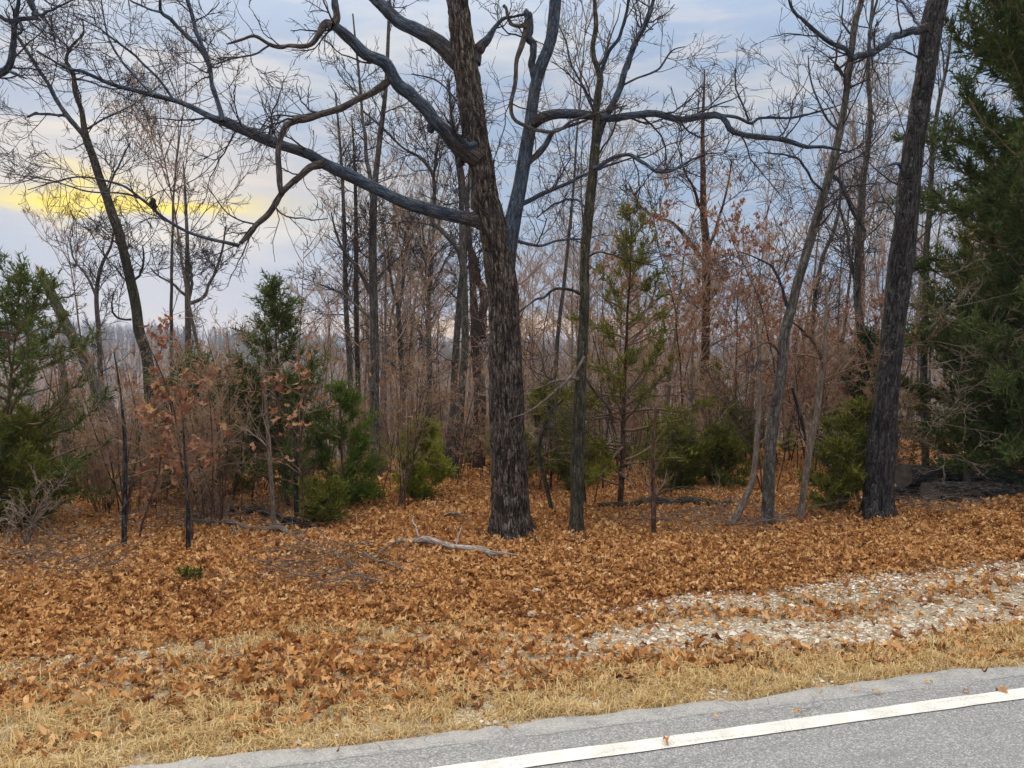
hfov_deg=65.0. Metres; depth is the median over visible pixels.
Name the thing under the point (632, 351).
forest tree
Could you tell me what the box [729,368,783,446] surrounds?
brown shrub
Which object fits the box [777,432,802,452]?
cedar bush
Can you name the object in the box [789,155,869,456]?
bare tree
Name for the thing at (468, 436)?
cedar bush
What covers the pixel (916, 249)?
forest tree
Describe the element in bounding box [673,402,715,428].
cedar bush
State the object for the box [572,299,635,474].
seedling tree
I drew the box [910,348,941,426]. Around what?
forest tree
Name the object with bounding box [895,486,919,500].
log
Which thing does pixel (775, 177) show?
young tree
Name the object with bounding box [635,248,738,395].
russet tree
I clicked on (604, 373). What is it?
young tree
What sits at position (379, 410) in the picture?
seedling tree
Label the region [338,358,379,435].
young tree
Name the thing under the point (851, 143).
young tree
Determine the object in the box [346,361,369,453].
bare shrub
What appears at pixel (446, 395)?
young tree
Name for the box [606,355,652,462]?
bare shrub
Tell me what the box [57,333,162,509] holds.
brown shrub
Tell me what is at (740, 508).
sapling
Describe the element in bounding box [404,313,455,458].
seedling tree
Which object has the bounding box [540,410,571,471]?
cedar bush
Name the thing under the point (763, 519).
brush pile
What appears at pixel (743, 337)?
russet tree
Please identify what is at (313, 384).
seedling tree
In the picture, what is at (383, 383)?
brown shrub
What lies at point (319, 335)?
forest tree
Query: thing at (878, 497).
oak tree
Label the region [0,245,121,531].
cedar tree
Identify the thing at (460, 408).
seedling tree
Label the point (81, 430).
brown shrub
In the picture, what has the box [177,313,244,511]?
seedling tree
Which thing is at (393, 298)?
young tree
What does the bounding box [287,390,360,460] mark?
bare shrub
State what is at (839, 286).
young tree
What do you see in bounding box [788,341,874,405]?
russet tree
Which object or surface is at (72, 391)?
bare shrub
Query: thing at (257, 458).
seedling tree
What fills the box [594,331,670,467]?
brown shrub
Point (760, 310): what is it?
forest tree
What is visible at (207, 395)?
brown shrub
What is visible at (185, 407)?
young oak
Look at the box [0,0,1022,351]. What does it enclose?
sky
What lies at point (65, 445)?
snag
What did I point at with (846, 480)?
cedar bush
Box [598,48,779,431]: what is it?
bare tree
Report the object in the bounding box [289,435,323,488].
brown shrub
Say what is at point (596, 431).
bare shrub
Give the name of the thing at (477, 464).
bare tree
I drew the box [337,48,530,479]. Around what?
bare tree
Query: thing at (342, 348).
bare shrub
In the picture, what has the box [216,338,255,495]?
seedling tree
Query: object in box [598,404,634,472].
bare shrub
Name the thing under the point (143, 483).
brown shrub
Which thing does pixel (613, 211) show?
forest tree
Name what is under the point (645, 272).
young tree
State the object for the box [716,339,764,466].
seedling tree
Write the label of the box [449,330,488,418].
young tree
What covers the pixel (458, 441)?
bare shrub
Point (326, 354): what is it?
seedling tree
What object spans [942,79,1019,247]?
young tree
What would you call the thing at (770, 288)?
russet tree
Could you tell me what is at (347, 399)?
cedar tree
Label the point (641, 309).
young tree
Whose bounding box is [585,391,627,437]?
russet tree
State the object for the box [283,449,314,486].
cedar bush
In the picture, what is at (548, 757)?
road edge line
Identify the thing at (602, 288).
russet tree
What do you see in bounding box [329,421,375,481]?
brown shrub
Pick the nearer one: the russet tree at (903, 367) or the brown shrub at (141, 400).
the brown shrub at (141, 400)
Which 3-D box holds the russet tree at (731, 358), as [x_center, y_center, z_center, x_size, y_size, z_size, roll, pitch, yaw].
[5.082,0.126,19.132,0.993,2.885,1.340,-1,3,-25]
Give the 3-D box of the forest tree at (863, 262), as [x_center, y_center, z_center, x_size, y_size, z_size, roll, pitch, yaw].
[9.748,-4.309,23.510,4.476,12.401,5.326,2,3,-4]
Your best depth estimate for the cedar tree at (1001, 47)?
9.37 m
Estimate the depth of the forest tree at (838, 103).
31.17 m
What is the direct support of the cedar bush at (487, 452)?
on the ground at (316, 670)
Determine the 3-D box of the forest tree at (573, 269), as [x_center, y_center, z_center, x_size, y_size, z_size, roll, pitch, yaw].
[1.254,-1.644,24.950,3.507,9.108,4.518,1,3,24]
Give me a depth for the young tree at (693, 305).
23.82 m
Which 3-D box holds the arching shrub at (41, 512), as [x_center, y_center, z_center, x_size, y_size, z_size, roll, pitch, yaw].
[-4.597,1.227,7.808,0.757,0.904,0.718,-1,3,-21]
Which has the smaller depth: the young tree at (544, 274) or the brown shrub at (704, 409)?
the brown shrub at (704, 409)
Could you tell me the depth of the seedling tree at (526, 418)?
12.73 m
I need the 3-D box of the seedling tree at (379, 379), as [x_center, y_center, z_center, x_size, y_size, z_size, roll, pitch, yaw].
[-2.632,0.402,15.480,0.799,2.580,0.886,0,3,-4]
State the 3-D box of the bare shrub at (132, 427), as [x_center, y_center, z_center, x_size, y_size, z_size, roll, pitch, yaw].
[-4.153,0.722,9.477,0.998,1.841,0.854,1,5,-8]
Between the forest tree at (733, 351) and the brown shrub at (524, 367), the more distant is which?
the forest tree at (733, 351)
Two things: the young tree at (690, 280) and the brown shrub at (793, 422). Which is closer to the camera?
the brown shrub at (793, 422)
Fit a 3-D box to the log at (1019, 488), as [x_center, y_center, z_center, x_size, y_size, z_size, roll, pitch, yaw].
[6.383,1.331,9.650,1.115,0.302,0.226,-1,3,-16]
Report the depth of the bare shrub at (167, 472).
10.85 m
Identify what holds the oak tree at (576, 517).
on the ground at (316, 670)
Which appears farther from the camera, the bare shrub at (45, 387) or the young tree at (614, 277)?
the young tree at (614, 277)
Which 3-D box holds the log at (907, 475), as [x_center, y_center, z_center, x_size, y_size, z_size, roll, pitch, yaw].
[5.007,1.105,9.605,1.173,0.382,0.271,-2,3,-31]
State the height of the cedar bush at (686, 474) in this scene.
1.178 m
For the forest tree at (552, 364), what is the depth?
40.99 m
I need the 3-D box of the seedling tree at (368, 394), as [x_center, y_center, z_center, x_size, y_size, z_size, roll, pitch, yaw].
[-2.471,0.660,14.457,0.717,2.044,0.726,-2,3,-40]
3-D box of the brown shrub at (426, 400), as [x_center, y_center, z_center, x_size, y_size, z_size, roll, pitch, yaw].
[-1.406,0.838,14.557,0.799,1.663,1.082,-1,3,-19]
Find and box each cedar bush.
[174,563,207,579]
[223,447,256,490]
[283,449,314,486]
[293,469,352,525]
[363,435,393,471]
[385,412,459,500]
[460,423,472,462]
[486,423,528,467]
[524,375,590,488]
[525,424,547,485]
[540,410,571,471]
[559,444,588,491]
[569,450,599,484]
[589,444,614,480]
[613,436,630,462]
[625,417,667,458]
[643,415,718,490]
[657,414,699,467]
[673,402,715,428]
[693,414,762,489]
[703,454,738,484]
[723,398,767,466]
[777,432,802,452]
[791,393,872,513]
[812,404,842,444]
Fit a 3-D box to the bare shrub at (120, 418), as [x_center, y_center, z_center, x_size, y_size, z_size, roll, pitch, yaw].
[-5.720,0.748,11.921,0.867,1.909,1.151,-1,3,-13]
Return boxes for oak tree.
[0,0,112,136]
[0,0,891,543]
[475,0,765,534]
[750,0,968,520]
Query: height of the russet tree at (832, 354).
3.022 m
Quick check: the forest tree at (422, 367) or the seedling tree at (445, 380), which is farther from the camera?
the forest tree at (422, 367)
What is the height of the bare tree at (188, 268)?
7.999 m
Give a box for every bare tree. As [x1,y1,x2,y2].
[45,194,136,459]
[141,160,253,381]
[283,0,440,479]
[296,92,390,446]
[299,102,401,464]
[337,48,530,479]
[349,189,450,449]
[384,200,478,420]
[404,93,530,478]
[431,163,488,469]
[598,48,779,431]
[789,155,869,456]
[798,0,901,450]
[862,0,1012,465]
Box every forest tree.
[275,255,379,458]
[345,142,455,433]
[345,152,474,412]
[360,268,440,459]
[364,80,522,418]
[367,276,467,451]
[379,315,446,419]
[389,246,486,451]
[404,302,473,429]
[489,320,545,438]
[522,184,619,388]
[524,339,575,436]
[528,76,647,435]
[530,126,685,419]
[544,151,700,362]
[552,249,644,426]
[604,291,659,435]
[607,306,650,439]
[630,326,688,425]
[712,308,749,415]
[726,258,800,440]
[729,223,815,435]
[749,25,961,314]
[784,208,886,360]
[806,60,969,368]
[818,269,880,384]
[824,190,930,362]
[866,281,953,437]
[868,171,958,351]
[871,180,951,437]
[872,169,957,438]
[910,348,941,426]
[924,106,1007,254]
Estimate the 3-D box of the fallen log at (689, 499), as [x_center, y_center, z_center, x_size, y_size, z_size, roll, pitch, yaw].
[1.786,1.394,9.893,1.550,0.168,1.266,0,3,0]
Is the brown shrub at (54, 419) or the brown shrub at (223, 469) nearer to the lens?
the brown shrub at (223, 469)
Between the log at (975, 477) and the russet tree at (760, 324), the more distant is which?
the russet tree at (760, 324)
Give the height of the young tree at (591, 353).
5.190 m
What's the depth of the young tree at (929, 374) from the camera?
22.09 m
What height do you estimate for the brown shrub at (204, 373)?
2.224 m
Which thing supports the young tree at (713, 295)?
on the ground at (316, 670)
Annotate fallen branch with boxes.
[261,549,341,555]
[316,568,376,581]
[357,538,405,570]
[432,502,471,520]
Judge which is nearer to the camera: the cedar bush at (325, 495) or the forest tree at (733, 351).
the cedar bush at (325, 495)
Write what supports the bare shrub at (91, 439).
on the ground at (316, 670)
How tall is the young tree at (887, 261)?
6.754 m
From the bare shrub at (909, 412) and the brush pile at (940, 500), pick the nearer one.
the brush pile at (940, 500)
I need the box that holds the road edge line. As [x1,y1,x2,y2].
[432,688,1023,767]
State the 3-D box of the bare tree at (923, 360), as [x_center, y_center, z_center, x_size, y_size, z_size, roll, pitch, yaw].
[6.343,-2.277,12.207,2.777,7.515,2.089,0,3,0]
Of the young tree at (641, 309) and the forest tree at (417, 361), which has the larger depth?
the forest tree at (417, 361)
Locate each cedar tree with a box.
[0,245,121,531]
[0,397,87,537]
[206,267,340,507]
[303,371,391,507]
[524,193,725,507]
[687,357,755,458]
[821,321,920,464]
[855,151,1023,472]
[875,0,1023,488]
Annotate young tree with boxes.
[21,168,116,457]
[50,342,133,466]
[98,48,225,395]
[112,0,279,375]
[113,366,161,462]
[271,184,362,432]
[284,98,458,469]
[294,159,395,450]
[294,223,403,459]
[294,260,379,444]
[303,333,366,459]
[305,256,410,455]
[319,308,394,455]
[332,233,427,436]
[337,196,449,459]
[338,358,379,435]
[339,190,469,446]
[345,180,445,447]
[363,167,455,406]
[394,256,457,418]
[399,301,446,414]
[409,253,479,423]
[422,256,489,421]
[434,343,450,433]
[435,359,464,442]
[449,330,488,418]
[460,215,567,388]
[460,263,540,396]
[482,268,571,379]
[485,241,570,400]
[502,0,649,445]
[515,228,611,351]
[516,236,579,453]
[518,277,553,446]
[527,209,632,379]
[527,337,561,440]
[535,247,615,427]
[538,236,653,404]
[566,201,655,430]
[590,319,632,434]
[597,258,674,413]
[609,125,748,439]
[619,286,679,377]
[623,244,685,435]
[623,297,676,418]
[634,325,698,401]
[654,263,755,408]
[656,254,726,401]
[666,238,748,380]
[682,253,743,418]
[694,196,832,457]
[700,132,825,390]
[710,267,783,398]
[730,228,820,396]
[731,107,879,423]
[743,289,801,441]
[753,264,849,440]
[775,252,832,431]
[796,12,952,400]
[798,152,935,402]
[815,317,872,378]
[830,164,952,354]
[834,222,941,296]
[906,312,935,427]
[909,228,999,445]
[915,350,967,430]
[920,95,988,435]
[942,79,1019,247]
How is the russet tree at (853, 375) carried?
on the ground at (316, 670)
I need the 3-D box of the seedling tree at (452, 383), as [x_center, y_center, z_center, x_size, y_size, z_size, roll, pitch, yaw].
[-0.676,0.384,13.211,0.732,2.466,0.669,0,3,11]
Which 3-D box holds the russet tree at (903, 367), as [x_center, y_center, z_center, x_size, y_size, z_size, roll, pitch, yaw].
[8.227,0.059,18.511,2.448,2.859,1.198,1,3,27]
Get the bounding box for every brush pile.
[0,497,174,588]
[71,472,366,534]
[189,499,423,602]
[566,463,873,538]
[880,480,1023,519]
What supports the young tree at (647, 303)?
on the ground at (316, 670)
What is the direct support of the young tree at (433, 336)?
on the ground at (316, 670)
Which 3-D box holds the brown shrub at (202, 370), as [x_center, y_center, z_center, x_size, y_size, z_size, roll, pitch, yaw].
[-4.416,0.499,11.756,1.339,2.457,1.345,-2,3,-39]
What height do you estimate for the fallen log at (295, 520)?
0.171 m
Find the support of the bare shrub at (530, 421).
on the ground at (316, 670)
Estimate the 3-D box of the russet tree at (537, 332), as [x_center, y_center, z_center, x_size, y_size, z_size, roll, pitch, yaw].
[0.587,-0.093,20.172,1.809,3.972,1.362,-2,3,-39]
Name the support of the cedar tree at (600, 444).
on the ground at (316, 670)
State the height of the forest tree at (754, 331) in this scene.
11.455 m
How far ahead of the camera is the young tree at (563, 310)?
19.74 m
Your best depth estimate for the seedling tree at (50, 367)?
11.03 m
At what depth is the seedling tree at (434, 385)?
10.81 m
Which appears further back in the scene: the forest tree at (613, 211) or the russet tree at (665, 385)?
the forest tree at (613, 211)
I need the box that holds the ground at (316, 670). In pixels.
[0,338,1023,767]
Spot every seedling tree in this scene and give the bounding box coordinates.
[29,376,59,407]
[40,300,87,495]
[42,390,72,459]
[44,413,67,516]
[61,388,87,449]
[68,330,131,514]
[94,311,140,473]
[97,271,203,518]
[120,387,163,508]
[139,425,159,503]
[148,410,170,519]
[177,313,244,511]
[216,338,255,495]
[221,308,239,397]
[234,369,276,521]
[242,348,276,505]
[253,360,282,496]
[255,403,282,502]
[284,326,338,472]
[303,312,345,453]
[306,335,345,487]
[345,379,367,456]
[350,366,397,464]
[353,353,397,480]
[360,339,390,447]
[376,364,422,501]
[380,331,414,489]
[389,311,448,415]
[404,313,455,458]
[411,362,447,497]
[422,381,443,455]
[426,313,454,456]
[428,367,450,436]
[437,401,454,458]
[440,333,489,484]
[449,363,478,490]
[450,332,488,474]
[461,284,489,398]
[466,345,486,464]
[467,337,488,480]
[472,306,538,441]
[520,323,551,439]
[520,324,561,477]
[524,398,536,436]
[532,321,598,489]
[544,398,570,475]
[547,337,574,456]
[565,296,612,407]
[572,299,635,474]
[599,354,627,476]
[623,355,660,484]
[627,387,643,476]
[642,396,664,467]
[649,304,687,440]
[651,342,674,413]
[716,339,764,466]
[741,313,764,403]
[763,312,818,468]
[800,281,871,470]
[812,286,856,402]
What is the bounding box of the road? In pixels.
[120,666,1023,767]
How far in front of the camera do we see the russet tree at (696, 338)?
17.85 m
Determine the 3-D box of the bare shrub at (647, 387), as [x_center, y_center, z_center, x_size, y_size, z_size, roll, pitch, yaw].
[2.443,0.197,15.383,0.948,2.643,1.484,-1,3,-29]
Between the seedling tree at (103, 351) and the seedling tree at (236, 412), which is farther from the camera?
the seedling tree at (103, 351)
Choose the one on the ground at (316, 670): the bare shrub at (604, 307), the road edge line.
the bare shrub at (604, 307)
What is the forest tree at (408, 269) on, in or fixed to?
on the ground at (316, 670)
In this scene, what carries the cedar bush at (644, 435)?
on the ground at (316, 670)
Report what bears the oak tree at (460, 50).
on the ground at (316, 670)
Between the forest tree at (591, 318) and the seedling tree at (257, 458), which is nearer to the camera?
the seedling tree at (257, 458)
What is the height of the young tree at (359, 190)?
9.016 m
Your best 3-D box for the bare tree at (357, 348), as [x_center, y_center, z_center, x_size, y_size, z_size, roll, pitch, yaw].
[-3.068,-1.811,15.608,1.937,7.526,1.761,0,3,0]
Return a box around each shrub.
[0,316,108,481]
[0,463,82,546]
[20,361,69,429]
[34,362,103,453]
[40,372,111,480]
[41,391,75,462]
[52,404,132,505]
[52,421,103,491]
[55,420,128,511]
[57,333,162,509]
[71,444,121,513]
[72,419,133,508]
[82,433,111,483]
[95,371,143,485]
[96,416,141,504]
[109,378,186,501]
[115,375,202,502]
[116,319,255,527]
[119,375,168,489]
[127,301,271,527]
[127,435,175,509]
[130,342,240,493]
[138,432,180,502]
[145,340,239,507]
[146,391,241,508]
[155,334,252,450]
[167,425,209,502]
[168,376,247,509]
[175,345,259,490]
[180,461,230,517]
[184,406,233,502]
[191,328,279,499]
[223,413,264,488]
[228,335,276,500]
[230,433,250,491]
[241,347,305,471]
[249,445,276,491]
[255,444,268,488]
[266,386,322,488]
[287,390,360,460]
[289,412,340,485]
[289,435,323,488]
[321,304,397,467]
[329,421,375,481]
[335,321,418,508]
[335,393,388,473]
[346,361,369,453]
[354,389,406,441]
[357,378,416,470]
[366,350,454,505]
[379,345,450,450]
[384,370,455,499]
[411,386,449,462]
[428,368,489,479]
[437,407,482,480]
[439,415,469,468]
[458,363,487,428]
[462,391,489,468]
[467,376,488,424]
[478,413,490,474]
[482,357,556,472]
[522,338,573,467]
[524,353,602,474]
[545,361,635,505]
[550,259,637,471]
[559,383,605,483]
[587,407,617,438]
[588,302,682,489]
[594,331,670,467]
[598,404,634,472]
[603,332,660,433]
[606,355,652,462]
[615,393,717,496]
[616,345,666,471]
[664,354,753,482]
[669,372,727,440]
[674,357,725,438]
[683,363,739,433]
[692,344,834,495]
[719,400,763,456]
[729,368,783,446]
[753,403,786,454]
[765,323,863,482]
[771,367,836,460]
[781,404,805,445]
[782,412,796,442]
[783,403,859,502]
[785,282,862,460]
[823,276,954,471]
[831,291,880,399]
[867,394,929,465]
[896,380,931,464]
[899,375,919,453]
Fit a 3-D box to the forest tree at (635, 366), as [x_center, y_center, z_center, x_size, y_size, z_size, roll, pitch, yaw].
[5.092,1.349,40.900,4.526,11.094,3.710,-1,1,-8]
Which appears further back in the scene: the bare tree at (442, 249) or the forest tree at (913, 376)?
the forest tree at (913, 376)
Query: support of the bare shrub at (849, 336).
on the ground at (316, 670)
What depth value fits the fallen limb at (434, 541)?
7.38 m
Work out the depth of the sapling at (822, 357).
8.18 m
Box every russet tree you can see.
[521,319,554,434]
[535,231,658,423]
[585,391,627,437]
[587,321,684,432]
[588,166,772,417]
[603,228,697,403]
[611,281,693,402]
[630,243,730,413]
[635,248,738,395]
[642,242,773,435]
[651,317,700,406]
[665,322,700,408]
[668,274,762,418]
[671,192,818,439]
[696,164,860,470]
[709,368,747,418]
[710,298,756,402]
[713,330,754,401]
[714,247,780,453]
[729,303,866,469]
[733,316,840,463]
[744,298,907,445]
[751,293,802,450]
[762,277,850,435]
[767,312,851,460]
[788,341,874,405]
[800,262,903,387]
[802,303,855,406]
[810,259,886,403]
[816,319,855,399]
[818,326,919,400]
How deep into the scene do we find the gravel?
5.03 m
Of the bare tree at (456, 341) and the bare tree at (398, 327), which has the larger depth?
the bare tree at (398, 327)
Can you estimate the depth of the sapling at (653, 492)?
7.77 m
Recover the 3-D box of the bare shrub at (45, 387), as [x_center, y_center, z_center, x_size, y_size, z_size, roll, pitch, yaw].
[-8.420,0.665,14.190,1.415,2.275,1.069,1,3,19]
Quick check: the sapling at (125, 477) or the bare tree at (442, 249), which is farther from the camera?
the bare tree at (442, 249)
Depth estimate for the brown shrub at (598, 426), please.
16.36 m
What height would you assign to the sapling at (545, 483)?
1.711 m
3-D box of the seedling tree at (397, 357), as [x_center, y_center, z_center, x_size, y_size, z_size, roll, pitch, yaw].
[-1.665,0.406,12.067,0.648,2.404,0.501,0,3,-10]
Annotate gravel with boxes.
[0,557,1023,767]
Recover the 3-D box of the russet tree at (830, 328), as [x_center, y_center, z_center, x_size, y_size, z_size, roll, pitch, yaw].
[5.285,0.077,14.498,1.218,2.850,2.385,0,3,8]
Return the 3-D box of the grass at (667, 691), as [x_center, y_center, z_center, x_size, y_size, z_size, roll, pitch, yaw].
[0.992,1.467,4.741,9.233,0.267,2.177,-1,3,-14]
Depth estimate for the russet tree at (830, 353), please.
19.61 m
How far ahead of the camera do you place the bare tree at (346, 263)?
14.96 m
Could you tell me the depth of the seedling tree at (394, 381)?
10.85 m
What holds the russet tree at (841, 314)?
on the ground at (316, 670)
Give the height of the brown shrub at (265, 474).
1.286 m
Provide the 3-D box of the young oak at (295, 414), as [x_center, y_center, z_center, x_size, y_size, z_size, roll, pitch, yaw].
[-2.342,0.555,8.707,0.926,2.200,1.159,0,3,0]
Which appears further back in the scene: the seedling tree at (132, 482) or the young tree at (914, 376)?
the young tree at (914, 376)
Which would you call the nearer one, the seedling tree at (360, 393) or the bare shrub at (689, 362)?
the bare shrub at (689, 362)
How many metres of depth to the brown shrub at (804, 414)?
14.30 m
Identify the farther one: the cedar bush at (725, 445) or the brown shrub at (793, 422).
the brown shrub at (793, 422)
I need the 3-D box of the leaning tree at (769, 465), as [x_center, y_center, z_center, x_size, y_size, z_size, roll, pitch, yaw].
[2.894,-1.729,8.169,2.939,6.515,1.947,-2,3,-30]
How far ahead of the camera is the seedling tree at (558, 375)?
11.70 m
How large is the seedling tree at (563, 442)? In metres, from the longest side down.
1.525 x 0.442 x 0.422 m
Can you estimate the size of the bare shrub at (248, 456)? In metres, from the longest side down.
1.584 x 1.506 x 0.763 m
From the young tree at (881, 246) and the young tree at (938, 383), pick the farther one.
the young tree at (938, 383)
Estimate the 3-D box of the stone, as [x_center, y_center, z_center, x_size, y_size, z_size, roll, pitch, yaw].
[0.137,1.532,5.356,0.069,0.045,0.050,0,3,0]
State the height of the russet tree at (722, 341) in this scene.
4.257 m
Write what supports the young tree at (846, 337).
on the ground at (316, 670)
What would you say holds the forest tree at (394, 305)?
on the ground at (316, 670)
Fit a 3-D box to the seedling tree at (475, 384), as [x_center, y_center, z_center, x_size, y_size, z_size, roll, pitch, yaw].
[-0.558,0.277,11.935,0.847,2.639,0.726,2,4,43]
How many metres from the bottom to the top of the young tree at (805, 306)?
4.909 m
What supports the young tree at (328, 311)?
on the ground at (316, 670)
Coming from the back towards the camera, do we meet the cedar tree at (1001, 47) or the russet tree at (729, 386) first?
the russet tree at (729, 386)
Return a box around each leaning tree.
[0,0,195,469]
[665,0,947,527]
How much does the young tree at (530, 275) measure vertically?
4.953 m
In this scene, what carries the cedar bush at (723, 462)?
on the ground at (316, 670)
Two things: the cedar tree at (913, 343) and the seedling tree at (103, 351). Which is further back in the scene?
the seedling tree at (103, 351)
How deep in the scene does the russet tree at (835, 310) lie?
17.45 m
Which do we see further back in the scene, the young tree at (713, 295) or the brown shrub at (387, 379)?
the young tree at (713, 295)
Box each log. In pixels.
[229,505,312,528]
[597,485,732,507]
[895,464,962,487]
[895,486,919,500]
[919,481,1014,502]
[962,470,1023,484]
[1012,484,1023,496]
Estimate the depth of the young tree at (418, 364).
25.46 m
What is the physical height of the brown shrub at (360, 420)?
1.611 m
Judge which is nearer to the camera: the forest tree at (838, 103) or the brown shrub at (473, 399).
the brown shrub at (473, 399)
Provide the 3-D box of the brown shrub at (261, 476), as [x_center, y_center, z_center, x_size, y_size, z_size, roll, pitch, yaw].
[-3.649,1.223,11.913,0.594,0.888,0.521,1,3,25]
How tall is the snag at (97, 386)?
3.705 m
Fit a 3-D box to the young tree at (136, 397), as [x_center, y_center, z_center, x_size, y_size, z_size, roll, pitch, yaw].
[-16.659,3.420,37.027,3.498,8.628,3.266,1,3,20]
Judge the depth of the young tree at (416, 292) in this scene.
17.11 m
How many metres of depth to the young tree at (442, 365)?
18.69 m
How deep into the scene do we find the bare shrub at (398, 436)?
10.16 m
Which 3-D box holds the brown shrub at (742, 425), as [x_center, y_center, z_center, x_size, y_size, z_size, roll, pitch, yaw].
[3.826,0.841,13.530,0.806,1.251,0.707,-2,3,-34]
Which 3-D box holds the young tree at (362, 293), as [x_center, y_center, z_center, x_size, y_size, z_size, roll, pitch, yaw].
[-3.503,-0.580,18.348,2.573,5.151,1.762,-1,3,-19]
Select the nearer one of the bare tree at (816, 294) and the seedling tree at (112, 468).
the seedling tree at (112, 468)
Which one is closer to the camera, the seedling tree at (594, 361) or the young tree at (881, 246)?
the seedling tree at (594, 361)
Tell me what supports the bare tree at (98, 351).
on the ground at (316, 670)
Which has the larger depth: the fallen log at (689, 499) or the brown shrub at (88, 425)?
the brown shrub at (88, 425)
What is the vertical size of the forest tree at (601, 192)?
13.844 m
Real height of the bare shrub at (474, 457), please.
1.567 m
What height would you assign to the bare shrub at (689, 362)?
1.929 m
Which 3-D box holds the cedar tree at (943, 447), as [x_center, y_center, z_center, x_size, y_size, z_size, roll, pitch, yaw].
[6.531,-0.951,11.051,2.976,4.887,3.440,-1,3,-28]
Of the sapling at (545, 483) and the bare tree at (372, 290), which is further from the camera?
the bare tree at (372, 290)
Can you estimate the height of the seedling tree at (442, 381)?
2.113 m
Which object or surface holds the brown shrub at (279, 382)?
on the ground at (316, 670)
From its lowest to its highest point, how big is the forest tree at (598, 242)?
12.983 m
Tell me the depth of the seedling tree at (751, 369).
16.41 m
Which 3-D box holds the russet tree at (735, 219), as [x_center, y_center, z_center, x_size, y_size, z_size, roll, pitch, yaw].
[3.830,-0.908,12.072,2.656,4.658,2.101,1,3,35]
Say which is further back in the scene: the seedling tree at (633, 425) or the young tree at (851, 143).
the young tree at (851, 143)
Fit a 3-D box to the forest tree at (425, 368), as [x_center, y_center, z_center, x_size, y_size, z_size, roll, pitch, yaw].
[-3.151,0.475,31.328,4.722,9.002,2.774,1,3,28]
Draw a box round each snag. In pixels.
[36,262,137,491]
[52,346,70,484]
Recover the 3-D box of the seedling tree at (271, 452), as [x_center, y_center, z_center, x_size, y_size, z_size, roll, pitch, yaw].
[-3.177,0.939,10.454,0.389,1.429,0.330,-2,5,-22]
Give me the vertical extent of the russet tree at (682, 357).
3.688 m
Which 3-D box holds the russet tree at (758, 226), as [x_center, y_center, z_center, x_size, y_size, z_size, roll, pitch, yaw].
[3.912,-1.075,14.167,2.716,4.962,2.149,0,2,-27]
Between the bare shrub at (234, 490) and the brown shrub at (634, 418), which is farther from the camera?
the brown shrub at (634, 418)
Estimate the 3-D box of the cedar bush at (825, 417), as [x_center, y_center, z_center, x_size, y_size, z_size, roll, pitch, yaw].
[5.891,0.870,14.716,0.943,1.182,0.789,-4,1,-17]
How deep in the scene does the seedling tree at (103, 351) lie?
14.78 m
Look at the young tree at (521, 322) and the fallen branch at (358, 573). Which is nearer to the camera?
the fallen branch at (358, 573)
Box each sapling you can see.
[94,326,166,550]
[140,416,232,551]
[234,340,281,531]
[282,394,314,516]
[525,376,574,511]
[620,391,673,533]
[678,324,698,482]
[728,293,790,526]
[771,287,890,520]
[875,240,1023,483]
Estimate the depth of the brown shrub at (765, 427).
15.39 m
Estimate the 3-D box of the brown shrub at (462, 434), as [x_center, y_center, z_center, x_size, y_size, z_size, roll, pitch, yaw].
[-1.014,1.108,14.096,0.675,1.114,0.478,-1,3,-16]
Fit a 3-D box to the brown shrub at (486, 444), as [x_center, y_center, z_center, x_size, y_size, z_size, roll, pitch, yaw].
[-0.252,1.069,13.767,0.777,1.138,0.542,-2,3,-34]
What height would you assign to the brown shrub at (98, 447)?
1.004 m
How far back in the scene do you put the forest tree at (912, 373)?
34.81 m
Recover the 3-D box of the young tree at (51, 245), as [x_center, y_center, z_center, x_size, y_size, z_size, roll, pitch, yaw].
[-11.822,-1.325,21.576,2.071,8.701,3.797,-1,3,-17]
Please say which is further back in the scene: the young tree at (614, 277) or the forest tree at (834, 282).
the forest tree at (834, 282)
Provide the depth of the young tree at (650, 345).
23.82 m
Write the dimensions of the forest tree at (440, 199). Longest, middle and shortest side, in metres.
13.147 x 5.908 x 4.842 m
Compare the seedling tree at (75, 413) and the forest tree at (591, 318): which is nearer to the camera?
the seedling tree at (75, 413)
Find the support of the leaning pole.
on the ground at (316, 670)
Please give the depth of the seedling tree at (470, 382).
12.47 m
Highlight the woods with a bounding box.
[0,317,961,467]
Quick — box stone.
[527,611,536,616]
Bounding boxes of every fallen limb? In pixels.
[180,512,305,534]
[383,516,516,555]
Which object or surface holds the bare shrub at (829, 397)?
on the ground at (316, 670)
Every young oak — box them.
[116,397,195,536]
[130,314,235,539]
[242,333,338,528]
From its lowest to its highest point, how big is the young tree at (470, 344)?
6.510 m
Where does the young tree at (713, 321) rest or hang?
on the ground at (316, 670)
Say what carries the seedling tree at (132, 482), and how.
on the ground at (316, 670)
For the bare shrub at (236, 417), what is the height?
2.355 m
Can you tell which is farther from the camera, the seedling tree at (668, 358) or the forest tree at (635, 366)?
the forest tree at (635, 366)
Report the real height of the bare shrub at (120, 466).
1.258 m
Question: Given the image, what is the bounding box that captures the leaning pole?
[205,494,240,535]
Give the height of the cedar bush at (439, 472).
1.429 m
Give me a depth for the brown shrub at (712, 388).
14.42 m
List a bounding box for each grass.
[0,555,1023,767]
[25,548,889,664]
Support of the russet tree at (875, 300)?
on the ground at (316, 670)
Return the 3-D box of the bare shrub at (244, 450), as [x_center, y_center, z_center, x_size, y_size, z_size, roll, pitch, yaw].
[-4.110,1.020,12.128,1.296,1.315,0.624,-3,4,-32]

